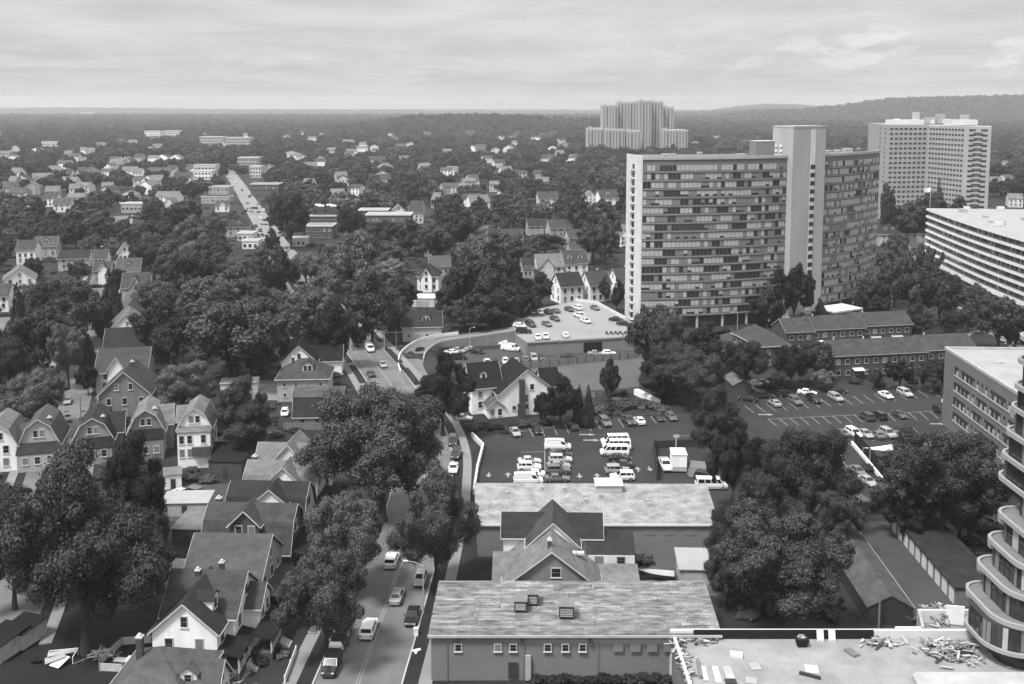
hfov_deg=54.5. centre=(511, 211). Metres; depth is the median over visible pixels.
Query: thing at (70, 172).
house
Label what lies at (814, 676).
beam
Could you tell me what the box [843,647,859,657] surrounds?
pallet
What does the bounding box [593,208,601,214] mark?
broadleaf tree
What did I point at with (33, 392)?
broadleaf tree
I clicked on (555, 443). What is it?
panel van
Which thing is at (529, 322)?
suv
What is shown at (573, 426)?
parked car
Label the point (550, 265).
house
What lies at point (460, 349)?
parked car
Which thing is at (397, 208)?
house
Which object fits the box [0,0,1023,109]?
sky
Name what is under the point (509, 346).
panel van
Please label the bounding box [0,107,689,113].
hills
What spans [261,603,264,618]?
window
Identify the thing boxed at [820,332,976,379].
brick flats
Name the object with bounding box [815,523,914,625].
garage shed
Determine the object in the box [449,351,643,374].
fence
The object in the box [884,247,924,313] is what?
broadleaf tree
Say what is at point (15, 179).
house
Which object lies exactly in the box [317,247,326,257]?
broadleaf tree
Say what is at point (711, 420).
broadleaf tree
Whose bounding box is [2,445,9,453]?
window
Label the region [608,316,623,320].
parked car
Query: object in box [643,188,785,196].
ribbon window
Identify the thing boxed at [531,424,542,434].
parked car
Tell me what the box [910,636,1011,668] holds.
rubble
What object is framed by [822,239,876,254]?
ribbon window
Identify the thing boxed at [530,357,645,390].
gravel field
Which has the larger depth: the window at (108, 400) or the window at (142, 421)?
the window at (108, 400)
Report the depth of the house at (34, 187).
794.92 m
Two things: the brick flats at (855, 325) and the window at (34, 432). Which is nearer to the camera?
the window at (34, 432)
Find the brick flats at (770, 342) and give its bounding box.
[730,324,791,368]
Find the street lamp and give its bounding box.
[403,560,423,612]
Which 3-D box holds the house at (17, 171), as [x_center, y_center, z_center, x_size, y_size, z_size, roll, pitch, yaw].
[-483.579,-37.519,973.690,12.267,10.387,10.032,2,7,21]
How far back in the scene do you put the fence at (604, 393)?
244.00 m
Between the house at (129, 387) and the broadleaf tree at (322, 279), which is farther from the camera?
the broadleaf tree at (322, 279)
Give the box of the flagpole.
[924,187,930,235]
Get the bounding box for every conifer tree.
[5,282,29,341]
[78,323,96,372]
[91,268,123,337]
[572,384,584,427]
[582,384,593,428]
[811,297,827,315]
[852,285,869,311]
[928,177,942,228]
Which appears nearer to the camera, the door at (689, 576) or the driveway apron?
the door at (689, 576)
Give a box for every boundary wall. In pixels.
[471,432,483,494]
[851,441,882,477]
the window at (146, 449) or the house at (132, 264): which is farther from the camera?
the house at (132, 264)
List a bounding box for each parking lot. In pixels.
[471,412,732,492]
[727,378,951,518]
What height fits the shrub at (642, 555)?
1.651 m
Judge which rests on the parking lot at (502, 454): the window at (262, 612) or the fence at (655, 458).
the fence at (655, 458)
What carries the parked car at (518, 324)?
on the parking deck
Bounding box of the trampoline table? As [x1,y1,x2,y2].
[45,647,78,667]
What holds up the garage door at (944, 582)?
in the garage row
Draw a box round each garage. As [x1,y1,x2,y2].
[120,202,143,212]
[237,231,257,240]
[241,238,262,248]
[412,294,436,306]
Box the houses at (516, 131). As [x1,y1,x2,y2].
[393,124,556,139]
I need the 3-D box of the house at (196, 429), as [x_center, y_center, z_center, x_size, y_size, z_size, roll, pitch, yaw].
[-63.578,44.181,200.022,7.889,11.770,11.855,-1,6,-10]
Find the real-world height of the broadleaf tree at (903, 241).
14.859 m
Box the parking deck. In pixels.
[511,298,644,355]
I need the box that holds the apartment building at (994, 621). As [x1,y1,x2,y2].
[964,332,1023,669]
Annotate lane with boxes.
[454,328,741,366]
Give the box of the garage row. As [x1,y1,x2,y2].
[889,511,983,606]
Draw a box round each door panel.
[816,629,823,641]
[828,629,835,641]
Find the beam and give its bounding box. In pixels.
[799,671,820,679]
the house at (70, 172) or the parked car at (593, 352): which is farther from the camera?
the house at (70, 172)
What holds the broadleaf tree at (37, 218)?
on the ground at (848, 618)
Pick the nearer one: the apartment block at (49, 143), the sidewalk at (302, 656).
the sidewalk at (302, 656)
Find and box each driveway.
[168,484,228,520]
[251,380,276,399]
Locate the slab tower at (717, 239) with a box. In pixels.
[625,125,880,326]
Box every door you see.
[170,479,175,488]
[181,506,186,513]
[183,534,188,544]
[223,469,227,478]
[416,301,428,306]
[508,662,517,678]
[672,467,686,469]
[685,572,702,580]
[892,522,896,534]
[898,527,901,541]
[903,531,907,548]
[909,538,913,555]
[915,545,919,562]
[921,552,926,569]
[928,560,932,578]
[935,567,939,586]
[941,575,946,594]
[949,584,954,603]
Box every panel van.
[329,627,351,650]
[364,341,374,352]
[500,342,519,351]
[513,471,543,482]
[544,438,570,450]
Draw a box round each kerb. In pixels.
[294,284,393,683]
[341,304,453,683]
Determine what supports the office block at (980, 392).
on the ground at (848, 618)
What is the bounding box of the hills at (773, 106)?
[676,103,817,112]
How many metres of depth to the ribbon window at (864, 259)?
346.41 m
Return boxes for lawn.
[472,400,595,429]
[933,325,1005,346]
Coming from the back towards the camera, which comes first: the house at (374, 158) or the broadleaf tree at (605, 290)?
the house at (374, 158)
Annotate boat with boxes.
[638,569,673,579]
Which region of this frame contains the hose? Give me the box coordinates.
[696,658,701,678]
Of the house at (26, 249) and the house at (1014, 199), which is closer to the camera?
the house at (26, 249)
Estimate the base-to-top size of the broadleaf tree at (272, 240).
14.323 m
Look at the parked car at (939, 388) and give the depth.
247.40 m
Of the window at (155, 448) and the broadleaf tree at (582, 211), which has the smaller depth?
the window at (155, 448)
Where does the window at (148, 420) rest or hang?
in the house at (154, 417)
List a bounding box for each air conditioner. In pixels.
[514,592,527,612]
[527,587,538,605]
[558,597,574,618]
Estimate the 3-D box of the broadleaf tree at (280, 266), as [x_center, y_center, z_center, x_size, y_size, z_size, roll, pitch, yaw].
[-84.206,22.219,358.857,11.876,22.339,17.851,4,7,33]
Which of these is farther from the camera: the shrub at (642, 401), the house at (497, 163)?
the house at (497, 163)
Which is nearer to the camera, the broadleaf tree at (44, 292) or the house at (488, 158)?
the broadleaf tree at (44, 292)
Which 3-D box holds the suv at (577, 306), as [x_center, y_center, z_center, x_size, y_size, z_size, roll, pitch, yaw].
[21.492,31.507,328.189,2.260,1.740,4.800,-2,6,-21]
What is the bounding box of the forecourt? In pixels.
[827,296,894,314]
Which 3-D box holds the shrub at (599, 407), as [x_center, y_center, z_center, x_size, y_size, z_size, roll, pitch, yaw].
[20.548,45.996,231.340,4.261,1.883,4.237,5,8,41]
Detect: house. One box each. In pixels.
[0,151,12,157]
[0,181,15,193]
[0,283,15,311]
[0,317,10,329]
[0,407,25,471]
[2,264,36,291]
[6,155,18,159]
[8,188,30,196]
[9,176,22,187]
[10,145,20,150]
[11,167,25,175]
[15,239,42,264]
[15,403,70,472]
[20,174,34,181]
[22,191,32,206]
[23,181,41,194]
[32,173,51,180]
[35,236,62,257]
[43,193,61,206]
[45,186,61,197]
[48,166,61,173]
[52,198,73,211]
[56,160,72,168]
[56,249,93,270]
[60,169,75,175]
[62,176,82,189]
[64,150,72,155]
[66,193,87,199]
[69,183,81,192]
[70,402,128,463]
[71,153,82,160]
[76,167,90,174]
[78,157,86,160]
[79,182,95,192]
[80,147,87,153]
[88,169,100,172]
[92,246,111,260]
[92,261,114,284]
[93,346,156,394]
[95,358,159,417]
[96,142,105,145]
[100,185,119,193]
[101,168,114,176]
[101,182,113,186]
[102,162,117,168]
[102,327,150,347]
[109,156,122,162]
[110,307,150,327]
[110,633,237,683]
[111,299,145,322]
[112,160,124,166]
[114,158,126,162]
[115,257,144,273]
[117,241,129,257]
[119,190,140,202]
[120,272,154,299]
[122,166,138,174]
[122,287,137,302]
[123,292,145,307]
[126,395,175,460]
[127,158,135,162]
[132,168,144,175]
[133,153,145,161]
[133,176,145,186]
[140,180,157,193]
[141,175,150,181]
[147,155,159,161]
[147,566,258,680]
[148,167,172,171]
[150,175,164,184]
[153,144,161,147]
[155,191,167,202]
[157,559,292,660]
[159,154,170,159]
[165,191,183,201]
[165,197,178,207]
[167,165,178,171]
[170,154,183,159]
[174,172,194,182]
[175,394,217,468]
[184,532,298,603]
[185,164,193,169]
[201,495,316,565]
[214,201,230,211]
[225,477,329,530]
[226,219,251,236]
[242,454,341,519]
[255,429,332,485]
[274,355,334,401]
[279,335,344,372]
[285,151,297,156]
[289,153,300,159]
[292,386,347,425]
[296,154,306,159]
[303,178,316,186]
[304,162,316,166]
[308,136,316,140]
[312,158,325,166]
[327,147,335,153]
[330,188,344,198]
[334,171,347,181]
[337,174,348,185]
[342,139,354,142]
[345,150,353,154]
[348,184,365,195]
[355,146,367,151]
[359,142,367,145]
[369,156,386,162]
[377,162,393,168]
[379,174,390,182]
[387,310,442,341]
[392,204,404,211]
[407,204,423,223]
[410,200,426,217]
[415,263,442,291]
[417,163,430,168]
[424,251,433,256]
[427,255,450,278]
[431,192,443,207]
[439,182,453,194]
[440,167,452,175]
[446,166,459,174]
[449,183,457,193]
[458,183,467,187]
[461,178,475,186]
[462,193,481,206]
[464,357,558,418]
[465,194,489,208]
[466,174,479,184]
[470,145,476,151]
[473,144,486,149]
[481,155,492,162]
[489,181,498,191]
[491,147,499,152]
[492,159,504,167]
[492,499,639,580]
[498,166,512,172]
[503,145,513,151]
[506,228,523,241]
[515,170,527,177]
[518,257,535,277]
[525,218,546,235]
[531,136,539,139]
[532,170,541,178]
[533,253,564,279]
[535,191,558,203]
[536,177,548,182]
[541,154,548,161]
[544,219,572,237]
[551,270,584,303]
[559,249,588,274]
[563,229,581,247]
[565,241,589,259]
[568,156,574,160]
[581,268,612,301]
[584,190,595,204]
[595,189,619,205]
[608,266,624,297]
[616,224,625,246]
[876,223,903,245]
[901,226,927,241]
[908,242,927,254]
[989,176,1002,181]
[999,174,1013,180]
[1005,193,1023,207]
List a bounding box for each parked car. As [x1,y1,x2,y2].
[63,396,71,404]
[171,487,186,490]
[280,407,288,416]
[366,370,375,377]
[378,360,386,367]
[389,587,404,604]
[404,605,420,626]
[413,569,427,586]
[444,349,458,353]
[448,462,458,473]
[452,413,472,421]
[453,347,466,352]
[463,346,475,350]
[468,347,483,353]
[502,357,507,363]
[509,427,520,436]
[513,322,526,327]
[518,455,541,463]
[526,309,535,314]
[528,469,544,476]
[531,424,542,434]
[534,333,541,339]
[535,309,543,314]
[538,353,545,360]
[541,320,551,326]
[542,333,548,338]
[545,473,569,482]
[546,460,570,467]
[549,315,559,320]
[549,449,571,456]
[553,308,560,312]
[560,352,576,357]
[561,332,568,337]
[564,306,573,311]
[568,422,579,430]
[580,317,590,323]
[587,350,603,355]
[590,304,599,309]
[602,349,615,353]
[607,453,631,461]
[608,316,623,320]
[610,459,633,468]
[616,320,630,324]
[633,416,645,424]
[652,412,665,420]
[665,411,676,420]
[738,395,758,402]
[748,379,763,385]
[755,378,769,382]
[767,399,781,406]
[797,388,816,394]
[827,386,846,393]
[834,428,849,436]
[848,465,866,474]
[857,474,876,486]
[859,428,873,438]
[870,430,886,439]
[878,390,893,398]
[890,409,907,418]
[934,386,942,393]
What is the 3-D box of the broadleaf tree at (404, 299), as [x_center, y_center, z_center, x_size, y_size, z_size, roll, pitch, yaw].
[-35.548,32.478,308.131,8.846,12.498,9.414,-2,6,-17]
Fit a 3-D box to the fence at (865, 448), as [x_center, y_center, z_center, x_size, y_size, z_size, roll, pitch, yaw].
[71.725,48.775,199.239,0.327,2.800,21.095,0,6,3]
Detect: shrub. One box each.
[181,469,190,477]
[182,473,201,481]
[183,466,197,473]
[198,474,217,482]
[263,640,282,654]
[467,424,478,430]
[477,422,486,429]
[484,423,496,429]
[507,420,518,426]
[517,419,529,427]
[527,419,537,426]
[529,673,545,683]
[538,418,550,425]
[543,674,559,683]
[556,673,574,683]
[569,675,585,683]
[584,675,598,683]
[592,400,599,406]
[595,405,609,412]
[595,671,611,683]
[607,402,622,410]
[609,675,623,683]
[616,401,628,409]
[622,673,636,683]
[626,400,640,407]
[634,672,649,683]
[635,398,649,407]
[635,554,640,563]
[636,553,644,564]
[641,553,653,564]
[646,401,659,408]
[649,672,662,683]
[660,674,672,683]
[848,376,862,383]
[872,380,885,386]
[906,378,918,383]
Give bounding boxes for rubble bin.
[794,634,809,647]
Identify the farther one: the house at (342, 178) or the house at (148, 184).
the house at (342, 178)
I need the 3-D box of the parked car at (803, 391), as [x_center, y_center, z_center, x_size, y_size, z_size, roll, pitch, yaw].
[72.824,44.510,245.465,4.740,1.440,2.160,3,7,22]
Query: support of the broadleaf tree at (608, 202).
on the ground at (848, 618)
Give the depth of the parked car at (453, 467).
193.31 m
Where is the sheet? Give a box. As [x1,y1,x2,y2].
[804,664,818,672]
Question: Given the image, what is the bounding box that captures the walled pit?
[895,605,967,645]
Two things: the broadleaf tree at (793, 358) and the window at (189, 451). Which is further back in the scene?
the broadleaf tree at (793, 358)
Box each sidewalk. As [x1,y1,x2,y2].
[6,216,110,490]
[39,215,133,644]
[269,257,376,683]
[305,255,471,683]
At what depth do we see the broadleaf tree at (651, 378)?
237.88 m
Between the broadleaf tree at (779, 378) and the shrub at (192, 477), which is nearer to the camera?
the shrub at (192, 477)
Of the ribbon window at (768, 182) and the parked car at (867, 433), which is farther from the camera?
the ribbon window at (768, 182)
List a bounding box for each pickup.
[574,312,586,318]
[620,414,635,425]
[658,457,671,471]
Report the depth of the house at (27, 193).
697.86 m
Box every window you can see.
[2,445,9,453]
[3,457,9,466]
[22,457,28,465]
[32,430,38,437]
[34,456,40,464]
[39,429,44,437]
[46,455,52,463]
[87,427,92,434]
[93,426,98,433]
[101,449,107,456]
[103,374,107,380]
[106,398,111,405]
[114,384,118,390]
[122,397,126,404]
[128,383,132,389]
[140,418,144,426]
[142,446,148,454]
[146,418,151,425]
[153,445,159,453]
[164,637,173,646]
[178,435,184,444]
[179,449,184,457]
[179,616,188,628]
[186,435,191,444]
[187,448,192,457]
[188,416,193,423]
[194,415,199,423]
[194,638,203,648]
[200,434,205,443]
[220,632,224,644]
[235,525,241,532]
[238,611,241,628]
[245,581,247,596]
[248,525,254,532]
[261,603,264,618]
[266,595,269,609]
[270,563,273,577]
[276,553,279,567]
[454,644,462,652]
[478,391,482,398]
[478,401,482,408]
[490,409,494,416]
[493,644,501,652]
[498,408,502,415]
[509,644,517,652]
[525,394,528,402]
[543,644,551,652]
[550,567,561,578]
[561,644,569,652]
[578,644,586,652]
[595,556,602,563]
[606,447,626,449]
[607,436,626,439]
[610,441,628,444]
[613,643,622,651]
[617,556,624,563]
[630,643,640,651]
[641,262,783,272]
[641,270,782,280]
[641,279,782,289]
[641,287,778,297]
[641,296,758,305]
[642,196,784,204]
[642,205,784,213]
[642,213,784,221]
[642,221,784,230]
[642,229,783,238]
[642,237,783,247]
[642,245,783,255]
[642,254,783,263]
[642,305,747,313]
[643,163,785,170]
[643,171,785,178]
[643,180,785,187]
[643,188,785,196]
[645,528,654,534]
[647,643,656,651]
[663,644,671,651]
[664,528,674,534]
[685,528,695,534]
[699,479,721,483]
[820,289,858,300]
[821,254,875,270]
[821,261,875,277]
[821,268,874,285]
[821,276,874,293]
[822,232,876,246]
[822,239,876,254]
[822,246,875,262]
[823,202,877,214]
[823,209,877,222]
[823,217,876,230]
[823,224,876,238]
[824,172,878,182]
[824,180,878,190]
[824,187,878,198]
[824,195,877,206]
[825,157,879,166]
[825,165,879,174]
[879,127,962,206]
[977,415,980,424]
[981,418,985,428]
[982,402,986,411]
[983,385,986,395]
[987,388,991,398]
[990,424,994,434]
[991,408,995,418]
[992,391,996,401]
[995,427,998,438]
[999,431,1003,441]
[1000,415,1004,425]
[1001,398,1005,408]
[1004,435,1008,445]
[1006,401,1009,411]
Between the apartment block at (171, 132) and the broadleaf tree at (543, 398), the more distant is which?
the apartment block at (171, 132)
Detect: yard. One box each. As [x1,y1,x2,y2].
[0,559,174,683]
[456,555,492,580]
[637,556,718,595]
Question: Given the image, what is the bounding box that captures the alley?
[861,521,953,615]
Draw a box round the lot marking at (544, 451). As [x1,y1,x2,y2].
[519,390,953,488]
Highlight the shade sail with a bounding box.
[862,444,892,460]
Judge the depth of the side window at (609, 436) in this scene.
208.42 m
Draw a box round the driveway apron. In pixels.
[347,342,418,388]
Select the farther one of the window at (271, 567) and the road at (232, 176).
the road at (232, 176)
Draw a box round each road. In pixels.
[0,216,127,622]
[225,169,297,262]
[293,275,452,683]
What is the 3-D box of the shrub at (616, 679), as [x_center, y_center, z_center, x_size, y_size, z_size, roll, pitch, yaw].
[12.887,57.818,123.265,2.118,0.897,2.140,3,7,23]
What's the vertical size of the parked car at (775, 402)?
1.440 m
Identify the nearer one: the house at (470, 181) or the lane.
the lane
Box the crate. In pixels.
[730,650,742,658]
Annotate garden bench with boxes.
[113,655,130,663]
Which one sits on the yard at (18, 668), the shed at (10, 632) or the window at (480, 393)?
the shed at (10, 632)
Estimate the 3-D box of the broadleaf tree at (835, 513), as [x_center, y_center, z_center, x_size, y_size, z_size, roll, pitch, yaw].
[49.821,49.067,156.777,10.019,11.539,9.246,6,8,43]
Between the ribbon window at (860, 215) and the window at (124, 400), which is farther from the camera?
the ribbon window at (860, 215)
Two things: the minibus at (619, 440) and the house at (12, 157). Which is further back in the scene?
the house at (12, 157)
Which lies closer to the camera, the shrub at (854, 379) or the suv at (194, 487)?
the suv at (194, 487)
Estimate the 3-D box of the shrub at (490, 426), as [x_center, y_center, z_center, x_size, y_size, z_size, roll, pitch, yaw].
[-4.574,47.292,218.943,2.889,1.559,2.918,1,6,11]
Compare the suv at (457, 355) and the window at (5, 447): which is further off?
the suv at (457, 355)
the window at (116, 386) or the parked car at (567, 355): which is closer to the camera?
the window at (116, 386)
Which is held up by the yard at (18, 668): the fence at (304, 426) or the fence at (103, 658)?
the fence at (103, 658)
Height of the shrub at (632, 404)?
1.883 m
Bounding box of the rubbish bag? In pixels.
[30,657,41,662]
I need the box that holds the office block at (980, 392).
[942,346,1023,466]
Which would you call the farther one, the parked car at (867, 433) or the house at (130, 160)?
the house at (130, 160)
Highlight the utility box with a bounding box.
[413,627,418,635]
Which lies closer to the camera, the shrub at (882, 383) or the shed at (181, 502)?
the shed at (181, 502)
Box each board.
[701,666,708,680]
[712,666,721,682]
[722,666,734,677]
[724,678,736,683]
[745,676,756,683]
[748,662,761,670]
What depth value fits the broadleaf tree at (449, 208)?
562.96 m
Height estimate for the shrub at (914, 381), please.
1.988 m
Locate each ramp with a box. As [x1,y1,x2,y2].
[398,327,514,379]
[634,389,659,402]
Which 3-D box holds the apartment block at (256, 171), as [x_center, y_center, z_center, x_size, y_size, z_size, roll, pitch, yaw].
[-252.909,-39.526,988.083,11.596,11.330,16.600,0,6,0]
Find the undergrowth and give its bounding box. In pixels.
[0,200,1022,683]
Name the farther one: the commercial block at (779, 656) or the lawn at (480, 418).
the lawn at (480, 418)
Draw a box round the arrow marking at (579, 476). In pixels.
[486,414,942,477]
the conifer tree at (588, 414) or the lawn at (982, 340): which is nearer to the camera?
the conifer tree at (588, 414)
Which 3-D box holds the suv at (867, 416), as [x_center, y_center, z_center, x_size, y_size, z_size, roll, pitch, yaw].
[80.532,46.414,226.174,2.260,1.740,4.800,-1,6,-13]
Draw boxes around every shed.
[0,619,30,663]
[12,611,47,650]
[163,466,182,489]
[163,490,214,515]
[166,558,185,586]
[171,511,204,544]
[207,445,254,478]
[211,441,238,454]
[219,376,259,392]
[674,547,709,584]
[715,363,752,394]
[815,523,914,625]
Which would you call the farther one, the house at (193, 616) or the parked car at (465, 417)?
the parked car at (465, 417)
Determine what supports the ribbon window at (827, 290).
in the slab tower at (717, 239)
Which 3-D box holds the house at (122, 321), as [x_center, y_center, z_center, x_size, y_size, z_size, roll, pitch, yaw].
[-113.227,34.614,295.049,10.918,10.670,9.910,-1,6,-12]
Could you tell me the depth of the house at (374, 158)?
1184.47 m
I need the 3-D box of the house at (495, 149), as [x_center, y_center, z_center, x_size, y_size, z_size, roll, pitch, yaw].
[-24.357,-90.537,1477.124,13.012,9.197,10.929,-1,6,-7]
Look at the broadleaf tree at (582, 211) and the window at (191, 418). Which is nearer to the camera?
the window at (191, 418)
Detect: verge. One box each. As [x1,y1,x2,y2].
[270,256,391,683]
[339,299,462,683]
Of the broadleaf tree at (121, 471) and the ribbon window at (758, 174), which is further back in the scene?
the ribbon window at (758, 174)
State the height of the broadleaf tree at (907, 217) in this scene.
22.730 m
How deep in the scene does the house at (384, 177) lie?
884.44 m
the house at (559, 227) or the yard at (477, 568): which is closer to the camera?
the yard at (477, 568)
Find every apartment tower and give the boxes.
[585,99,687,149]
[868,112,991,218]
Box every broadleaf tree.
[0,203,16,226]
[0,207,9,226]
[0,243,11,265]
[0,304,81,368]
[0,334,41,387]
[0,365,67,419]
[0,432,175,656]
[0,480,60,610]
[1,198,21,205]
[9,212,33,224]
[15,219,38,239]
[18,282,36,302]
[25,220,62,239]
[25,279,72,315]
[32,214,44,224]
[34,467,95,520]
[39,218,67,230]
[45,323,85,388]
[53,275,104,327]
[60,221,89,248]
[65,205,83,222]
[66,260,92,279]
[73,365,97,395]
[81,233,109,248]
[85,212,115,242]
[87,189,109,197]
[99,426,170,525]
[100,209,114,223]
[103,268,125,292]
[104,236,121,258]
[116,225,149,244]
[127,234,175,270]
[127,288,194,364]
[128,238,165,277]
[129,506,171,595]
[133,279,177,315]
[140,203,160,223]
[141,220,168,236]
[142,196,164,207]
[146,232,168,239]
[150,252,222,291]
[151,326,190,364]
[153,359,218,404]
[154,238,182,265]
[155,216,173,232]
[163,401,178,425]
[164,206,188,234]
[168,238,186,246]
[172,213,211,240]
[174,241,194,251]
[174,275,240,307]
[177,198,200,206]
[178,217,204,227]
[178,239,231,275]
[181,293,288,377]
[182,237,205,245]
[185,198,202,216]
[186,199,202,217]
[203,216,227,233]
[208,238,232,256]
[214,292,237,303]
[214,375,274,449]
[217,257,267,295]
[220,256,242,279]
[220,338,279,376]
[235,284,275,300]
[238,260,257,274]
[248,287,276,302]
[250,241,269,269]
[256,243,301,291]
[263,227,280,255]
[266,191,309,249]
[269,545,368,657]
[271,290,289,303]
[271,302,303,337]
[278,328,297,358]
[281,285,337,323]
[288,253,322,284]
[290,379,447,522]
[291,184,311,192]
[299,186,325,204]
[299,268,353,302]
[302,491,385,588]
[303,294,366,356]
[305,203,316,223]
[306,252,322,276]
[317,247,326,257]
[320,229,383,293]
[329,191,360,207]
[336,205,368,232]
[340,268,408,345]
[358,189,386,202]
[359,196,381,208]
[366,219,405,240]
[371,258,405,278]
[374,252,392,279]
[378,198,393,210]
[378,239,389,250]
[382,241,409,266]
[383,455,483,588]
[384,275,418,309]
[387,195,408,208]
[392,295,409,322]
[396,217,422,255]
[397,180,420,203]
[412,225,452,255]
[414,347,476,435]
[415,182,426,199]
[418,187,444,203]
[433,201,460,219]
[433,219,449,227]
[435,286,465,320]
[436,208,483,242]
[440,298,473,330]
[441,253,504,299]
[454,225,515,261]
[456,185,481,195]
[463,270,522,329]
[470,208,499,223]
[487,214,505,228]
[492,201,507,218]
[495,248,512,262]
[495,256,531,316]
[499,194,525,201]
[500,199,515,212]
[502,210,523,228]
[502,284,543,317]
[506,204,528,219]
[506,233,535,263]
[523,233,566,253]
[529,210,550,219]
[529,269,553,308]
[532,202,553,216]
[533,392,551,425]
[542,372,578,426]
[564,193,594,226]
[575,223,601,264]
[578,213,612,227]
[590,204,614,220]
[590,215,621,268]
[591,202,614,210]
[592,201,615,211]
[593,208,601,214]
[594,207,607,217]
[595,172,618,189]
[598,276,610,302]
[599,358,621,396]
[611,175,625,185]
[611,276,624,311]
[617,184,625,199]
[623,303,687,361]
[638,346,673,398]
[648,316,687,390]
[655,343,723,407]
[686,318,726,373]
[689,383,747,453]
[702,553,743,609]
[703,504,765,593]
[705,426,766,497]
[713,496,857,628]
[720,340,740,371]
[724,340,770,379]
[729,440,815,535]
[747,284,786,327]
[759,425,866,515]
[767,371,792,388]
[772,262,815,313]
[772,344,811,388]
[791,312,811,317]
[795,489,866,543]
[799,338,832,383]
[809,369,837,390]
[856,278,891,311]
[866,296,890,311]
[867,368,883,390]
[868,484,937,535]
[876,239,903,270]
[877,269,901,306]
[877,423,1019,531]
[879,182,897,226]
[883,232,909,257]
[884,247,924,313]
[884,358,914,385]
[895,201,928,231]
[907,302,938,334]
[909,267,961,327]
[911,191,958,227]
[915,243,945,278]
[916,358,944,390]
[925,493,994,538]
[936,311,964,332]
[947,194,977,208]
[954,279,968,312]
[955,294,1023,346]
[963,282,991,302]
[1001,329,1023,346]
[1003,180,1023,192]
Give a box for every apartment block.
[41,141,57,145]
[144,131,164,136]
[164,130,182,135]
[190,170,216,178]
[194,164,219,175]
[199,136,227,144]
[201,195,233,203]
[209,185,233,194]
[225,137,253,145]
[237,157,261,164]
[249,165,264,177]
[250,182,282,195]
[305,223,336,238]
[309,204,338,232]
[358,208,389,217]
[365,212,413,227]
[911,206,1023,306]
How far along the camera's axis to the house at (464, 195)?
703.52 m
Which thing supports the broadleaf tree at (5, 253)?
on the ground at (848, 618)
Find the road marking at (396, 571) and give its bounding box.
[349,346,424,683]
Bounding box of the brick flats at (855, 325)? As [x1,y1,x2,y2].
[771,310,912,348]
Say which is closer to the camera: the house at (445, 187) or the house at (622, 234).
the house at (622, 234)
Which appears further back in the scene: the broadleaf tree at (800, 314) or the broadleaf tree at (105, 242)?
the broadleaf tree at (105, 242)
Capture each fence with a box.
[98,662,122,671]
[99,634,151,662]
[283,422,327,429]
[284,645,296,682]
[385,345,415,384]
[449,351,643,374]
[579,387,636,396]
[653,436,657,480]
[655,439,696,447]
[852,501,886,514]
[854,431,885,475]
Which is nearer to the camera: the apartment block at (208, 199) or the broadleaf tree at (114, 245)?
the broadleaf tree at (114, 245)
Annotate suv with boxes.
[186,484,205,489]
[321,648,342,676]
[359,618,378,639]
[383,552,399,568]
[447,433,457,445]
[450,352,466,359]
[450,445,461,459]
[515,327,531,333]
[517,460,541,470]
[521,355,528,361]
[525,319,535,326]
[530,352,537,360]
[543,308,553,314]
[545,463,569,474]
[548,453,572,462]
[572,304,582,309]
[598,414,611,426]
[604,463,628,474]
[609,469,635,480]
[693,468,719,477]
[753,390,773,399]
[777,389,796,397]
[787,394,802,404]
[805,392,821,403]
[827,391,843,401]
[844,425,862,437]
[854,495,870,512]
[857,411,875,420]
[871,410,888,420]
[878,425,896,438]
[896,386,913,396]
[932,404,941,415]
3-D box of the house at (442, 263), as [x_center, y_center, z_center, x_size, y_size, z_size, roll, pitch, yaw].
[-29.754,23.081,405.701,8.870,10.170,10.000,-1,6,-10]
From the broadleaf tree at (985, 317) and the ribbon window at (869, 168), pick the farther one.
the ribbon window at (869, 168)
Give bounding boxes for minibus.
[600,433,628,443]
[600,443,629,456]
[602,438,631,449]
[695,475,727,490]
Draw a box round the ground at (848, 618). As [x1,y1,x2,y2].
[0,136,1023,683]
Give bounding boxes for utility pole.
[76,398,83,421]
[878,583,880,628]
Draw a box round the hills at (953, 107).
[855,99,1023,114]
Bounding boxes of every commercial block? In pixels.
[427,581,722,681]
[474,478,714,555]
[670,629,1023,683]
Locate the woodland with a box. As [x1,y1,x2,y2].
[0,94,1023,275]
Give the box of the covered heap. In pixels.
[686,460,706,476]
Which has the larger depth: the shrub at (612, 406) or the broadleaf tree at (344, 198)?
the broadleaf tree at (344, 198)
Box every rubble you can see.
[74,645,120,663]
[664,638,717,645]
[669,638,697,681]
[860,635,904,649]
[905,601,949,627]
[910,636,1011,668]
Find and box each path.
[233,666,259,683]
[957,306,1012,346]
[967,330,1023,346]
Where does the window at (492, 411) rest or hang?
in the house at (511, 386)
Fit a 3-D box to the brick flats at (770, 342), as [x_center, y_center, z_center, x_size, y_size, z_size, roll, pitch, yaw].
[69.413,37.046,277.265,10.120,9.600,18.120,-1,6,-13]
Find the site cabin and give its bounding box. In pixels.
[670,448,687,472]
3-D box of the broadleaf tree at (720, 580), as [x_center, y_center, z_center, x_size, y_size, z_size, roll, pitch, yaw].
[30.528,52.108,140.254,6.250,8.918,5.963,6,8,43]
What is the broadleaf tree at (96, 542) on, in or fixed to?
on the yard at (18, 668)

